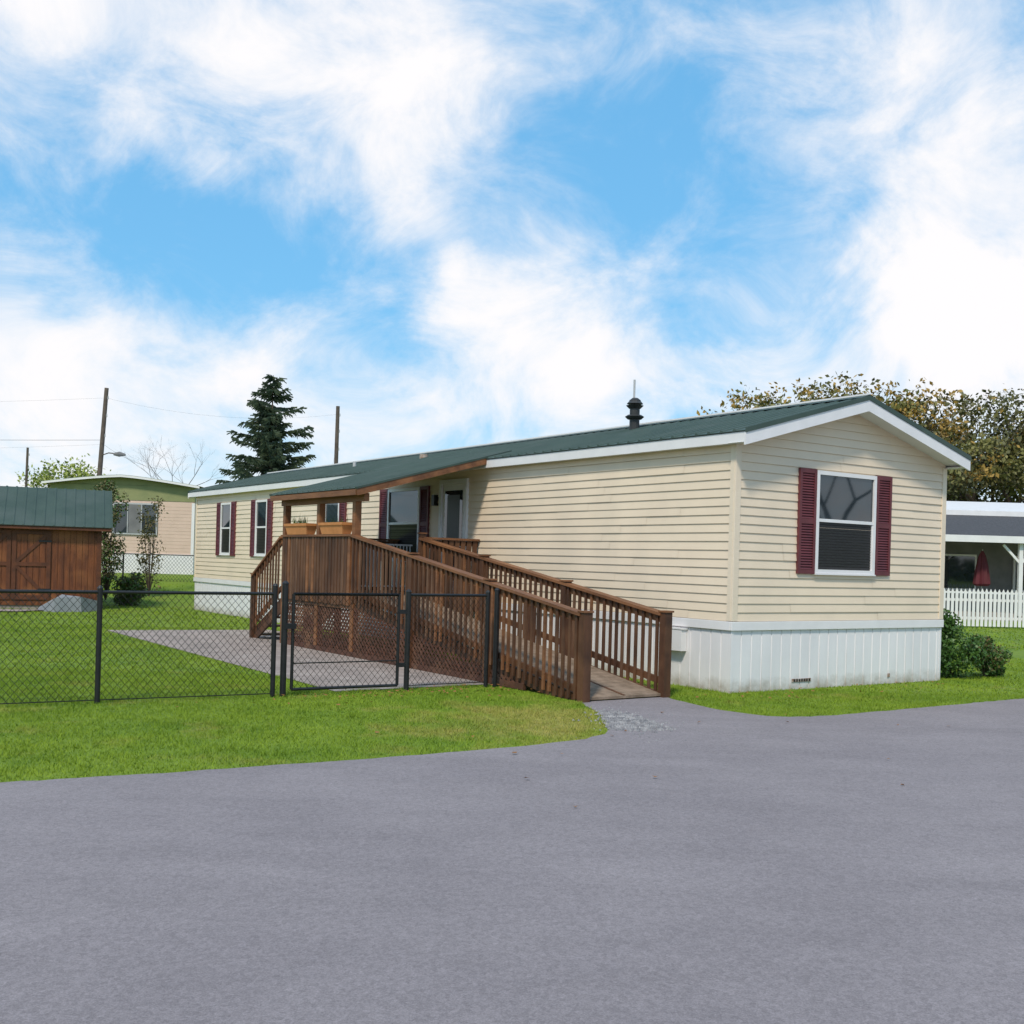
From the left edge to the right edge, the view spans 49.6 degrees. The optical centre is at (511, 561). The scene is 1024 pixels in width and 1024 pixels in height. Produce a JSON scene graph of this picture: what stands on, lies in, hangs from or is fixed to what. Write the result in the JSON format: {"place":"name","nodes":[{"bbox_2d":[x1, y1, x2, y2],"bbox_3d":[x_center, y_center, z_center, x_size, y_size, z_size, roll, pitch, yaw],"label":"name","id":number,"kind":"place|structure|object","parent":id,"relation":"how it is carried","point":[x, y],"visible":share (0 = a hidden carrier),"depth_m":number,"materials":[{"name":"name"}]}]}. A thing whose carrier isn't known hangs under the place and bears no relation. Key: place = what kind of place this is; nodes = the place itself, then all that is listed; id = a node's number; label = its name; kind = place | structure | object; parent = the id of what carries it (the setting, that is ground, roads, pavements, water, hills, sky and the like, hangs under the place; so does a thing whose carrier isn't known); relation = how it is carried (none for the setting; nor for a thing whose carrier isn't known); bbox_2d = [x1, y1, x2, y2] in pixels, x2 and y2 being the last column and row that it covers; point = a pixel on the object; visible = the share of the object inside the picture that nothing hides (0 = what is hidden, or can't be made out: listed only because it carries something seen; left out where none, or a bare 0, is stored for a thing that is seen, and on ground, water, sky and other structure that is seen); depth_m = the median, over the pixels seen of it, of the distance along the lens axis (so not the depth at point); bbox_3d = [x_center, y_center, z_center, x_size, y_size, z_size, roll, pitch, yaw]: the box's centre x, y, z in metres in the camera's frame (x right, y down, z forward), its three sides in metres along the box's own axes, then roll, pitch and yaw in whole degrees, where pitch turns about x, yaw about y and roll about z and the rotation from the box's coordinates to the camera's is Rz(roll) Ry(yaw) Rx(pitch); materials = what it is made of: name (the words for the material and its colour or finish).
{"place":"outdoors","nodes":[
{"label":"outdoors","id":0,"kind":"place"},
{"bbox_2d":[0,697,1023,1023],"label":"asphalt road","id":1,"kind":"structure","parent":0,"point":[724,867],"depth_m":5.58,"materials":[{"name":"grey asphalt"}]},
{"bbox_2d":[176,679,958,806],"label":"fallen leaves","id":2,"kind":"object","parent":1,"relation":"on","point":[531,689],"visible":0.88,"depth_m":13.32,"materials":[{"name":"brown plant"}]},
{"bbox_2d":[572,701,687,742],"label":"gravel","id":3,"kind":"structure","parent":1,"relation":"on","point":[630,722],"depth_m":11.30,"materials":[{"name":"grey gravel"}]},
{"bbox_2d":[0,572,1023,781],"bbox_3d":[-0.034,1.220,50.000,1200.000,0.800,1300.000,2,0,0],"label":"ground","id":4,"kind":"structure","parent":0,"point":[1019,653],"depth_m":12.15,"materials":[{"name":"green plant"}]},
{"bbox_2d":[0,609,37,610],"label":"concrete pad","id":5,"kind":"object","parent":4,"relation":"on","point":[17,609],"visible":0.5,"depth_m":28.48,"materials":[{"name":"grey concrete"}]},
{"bbox_2d":[25,447,29,486],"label":"utility pole","id":6,"kind":"object","parent":4,"relation":"on","point":[27,466],"visible":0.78,"depth_m":67.94,"materials":[{"name":"brown wood"}]},
{"bbox_2d":[0,485,112,608],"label":"garden shed","id":7,"kind":"structure","parent":4,"relation":"on","point":[50,538],"depth_m":29.94,"materials":[{"name":"brown wood"}]},
{"bbox_2d":[15,453,110,487],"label":"tree","id":8,"kind":"object","parent":4,"relation":"on","point":[47,474],"visible":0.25,"depth_m":68.84,"materials":[{"name":"green plant"}]},
{"bbox_2d":[38,594,96,611],"bbox_3d":[-11.715,1.083,29.094,1.181,0.420,1.181,2,0,16],"label":"boulder","id":9,"kind":"object","parent":4,"relation":"on","point":[77,604],"visible":0.73,"depth_m":28.73,"materials":[{"name":"grey stone"}]},
{"bbox_2d":[90,479,129,599],"bbox_3d":[-12.503,-0.696,34.228,1.170,3.751,1.222,2,0,0],"label":"tall shrub","id":10,"kind":"object","parent":4,"relation":"on","point":[107,553],"visible":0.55,"depth_m":34.15,"materials":[{"name":"green plant"}]},
{"bbox_2d":[97,388,125,475],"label":"utility pole","id":11,"kind":"object","parent":4,"relation":"on","point":[102,437],"visible":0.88,"depth_m":49.92,"materials":[{"name":"brown wood"}]},
{"bbox_2d":[41,474,203,574],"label":"mobile home","id":12,"kind":"object","parent":4,"relation":"on","point":[175,528],"visible":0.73,"depth_m":41.87,"materials":[{"name":"white paint"}]},
{"bbox_2d":[108,572,147,605],"bbox_3d":[-11.341,0.810,32.991,1.230,1.056,1.200,2,0,0],"label":"evergreen bush","id":13,"kind":"object","parent":4,"relation":"on","point":[130,583],"visible":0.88,"depth_m":32.74,"materials":[{"name":"green plant"}]},
{"bbox_2d":[107,553,194,581],"bbox_3d":[-13.512,0.228,38.500,10.070,1.130,0.070,2,0,0],"label":"chain link fence","id":14,"kind":"object","parent":4,"relation":"on","point":[123,568],"visible":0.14,"depth_m":38.49,"materials":[{"name":"silver metal"}]},
{"bbox_2d":[135,496,168,596],"bbox_3d":[-11.472,-0.501,35.196,0.957,3.213,1.024,2,0,-30],"label":"tall shrub","id":15,"kind":"object","parent":4,"relation":"on","point":[148,577],"visible":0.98,"depth_m":35.16,"materials":[{"name":"green plant"}]},
{"bbox_2d":[108,437,231,485],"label":"bare tree","id":16,"kind":"object","parent":4,"relation":"on","point":[156,474],"visible":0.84,"depth_m":67.46,"materials":[{"name":"brown plant"}]},
{"bbox_2d":[0,581,499,703],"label":"chain link fence","id":17,"kind":"object","parent":4,"relation":"on","point":[285,624],"visible":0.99,"depth_m":12.64,"materials":[{"name":"black metal"}]},
{"bbox_2d":[215,374,315,483],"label":"spruce tree","id":18,"kind":"object","parent":4,"relation":"on","point":[269,435],"visible":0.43,"depth_m":54.63,"materials":[{"name":"green plant"}]},
{"bbox_2d":[108,630,515,690],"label":"concrete patio","id":19,"kind":"structure","parent":4,"relation":"on","point":[193,638],"depth_m":17.18,"materials":[{"name":"grey concrete"}]},
{"bbox_2d":[334,406,339,463],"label":"utility pole","id":20,"kind":"object","parent":4,"relation":"on","point":[337,432],"visible":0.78,"depth_m":54.92,"materials":[{"name":"brown wood"}]},
{"bbox_2d":[0,398,335,468],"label":"power lines","id":21,"kind":"object","parent":20,"relation":"attached to","point":[140,405],"visible":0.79,"depth_m":50.15,"materials":[{"name":"black metal"}]},
{"bbox_2d":[249,450,673,702],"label":"wooden ramp and porch","id":22,"kind":"structure","parent":4,"relation":"on","point":[355,561],"depth_m":16.36,"materials":[{"name":"brown wood"}]},
{"bbox_2d":[284,515,316,534],"bbox_3d":[-3.764,-0.669,19.771,0.250,0.368,0.980,2,0,-34],"label":"flower box","id":23,"kind":"object","parent":22,"relation":"on","point":[300,527],"visible":0.93,"depth_m":19.59,"materials":[{"name":"wood"}]},
{"bbox_2d":[318,517,351,533],"bbox_3d":[-2.945,-0.641,18.575,0.250,0.357,0.940,2,0,-34],"label":"flower box","id":24,"kind":"object","parent":22,"relation":"on","point":[333,527],"visible":0.85,"depth_m":18.36,"materials":[{"name":"wood"}]},
{"bbox_2d":[197,451,939,683],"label":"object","id":25,"kind":"object","parent":4,"relation":"on","point":[660,557],"visible":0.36,"depth_m":15.96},
{"bbox_2d":[194,581,941,692],"bbox_3d":[-1.339,1.177,24.248,4.580,0.812,21.126,2,0,-34],"label":"skirting","id":26,"kind":"object","parent":25,"relation":"on","point":[735,661],"visible":0.34,"depth_m":15.39,"materials":[{"name":"white paint"}]},
{"bbox_2d":[193,444,946,630],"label":"trim","id":27,"kind":"structure","parent":25,"relation":"attached to","point":[734,532],"depth_m":14.89,"materials":[{"name":"white paint"}]},
{"bbox_2d":[188,393,970,497],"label":"roof","id":28,"kind":"structure","parent":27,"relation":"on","point":[746,426],"depth_m":16.59,"materials":[{"name":"green metal"}]},
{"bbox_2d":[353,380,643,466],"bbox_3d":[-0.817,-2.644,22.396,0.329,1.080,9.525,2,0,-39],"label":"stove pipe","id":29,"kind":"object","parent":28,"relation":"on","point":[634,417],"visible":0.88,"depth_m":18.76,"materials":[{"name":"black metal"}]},
{"bbox_2d":[195,414,945,621],"bbox_3d":[-1.240,-0.904,24.282,4.494,3.118,21.144,2,0,-34],"label":"siding","id":30,"kind":"object","parent":25,"relation":"attached to","point":[770,588],"visible":0.61,"depth_m":16.00,"materials":[{"name":"plastic"}]},
{"bbox_2d":[215,468,892,580],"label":"windows and door","id":31,"kind":"structure","parent":30,"relation":"attached to","point":[843,504],"depth_m":15.91,"materials":[{"name":"white paint"}]},
{"bbox_2d":[697,377,947,441],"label":"oak tree","id":32,"kind":"object","parent":4,"relation":"on","point":[762,402],"visible":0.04,"depth_m":59.76,"materials":[{"name":"green plant"}]},
{"bbox_2d":[794,371,982,445],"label":"oak tree","id":33,"kind":"object","parent":4,"relation":"on","point":[904,407],"visible":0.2,"depth_m":57.40,"materials":[{"name":"green plant"}]},
{"bbox_2d":[940,608,986,677],"bbox_3d":[6.877,1.274,17.391,0.918,1.101,1.014,2,0,0],"label":"evergreen bush","id":34,"kind":"object","parent":4,"relation":"on","point":[949,631],"visible":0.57,"depth_m":17.23,"materials":[{"name":"green plant"}]},
{"bbox_2d":[913,383,1023,502],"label":"oak tree","id":35,"kind":"object","parent":4,"relation":"on","point":[1014,472],"visible":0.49,"depth_m":57.55,"materials":[{"name":"green plant"}]},
{"bbox_2d":[933,388,1023,502],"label":"oak tree","id":36,"kind":"object","parent":4,"relation":"on","point":[960,481],"visible":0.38,"depth_m":55.12,"materials":[{"name":"green plant"}]},
{"bbox_2d":[943,588,1023,626],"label":"picket fence","id":37,"kind":"object","parent":4,"relation":"on","point":[986,600],"visible":0.34,"depth_m":33.85,"materials":[{"name":"white paint"}]},
{"bbox_2d":[944,501,1023,621],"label":"cottage","id":38,"kind":"structure","parent":4,"relation":"on","point":[994,531],"depth_m":42.86,"materials":[{"name":"concrete"}]},
{"bbox_2d":[973,549,990,606],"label":"closed umbrella","id":39,"kind":"object","parent":38,"relation":"on","point":[981,578],"visible":0.98,"depth_m":40.08,"materials":[{"name":"red fabric"}]},
{"bbox_2d":[960,634,1012,676],"bbox_3d":[7.499,1.492,17.600,0.896,0.699,0.897,2,0,0],"label":"bush","id":40,"kind":"object","parent":4,"relation":"on","point":[992,665],"visible":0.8,"depth_m":17.50,"materials":[{"name":"green plant"}]},
{"bbox_2d":[0,0,1023,500],"label":"sky","id":41,"kind":"structure","parent":0,"point":[445,224],"materials":[{"name":"blue"}]}
]}

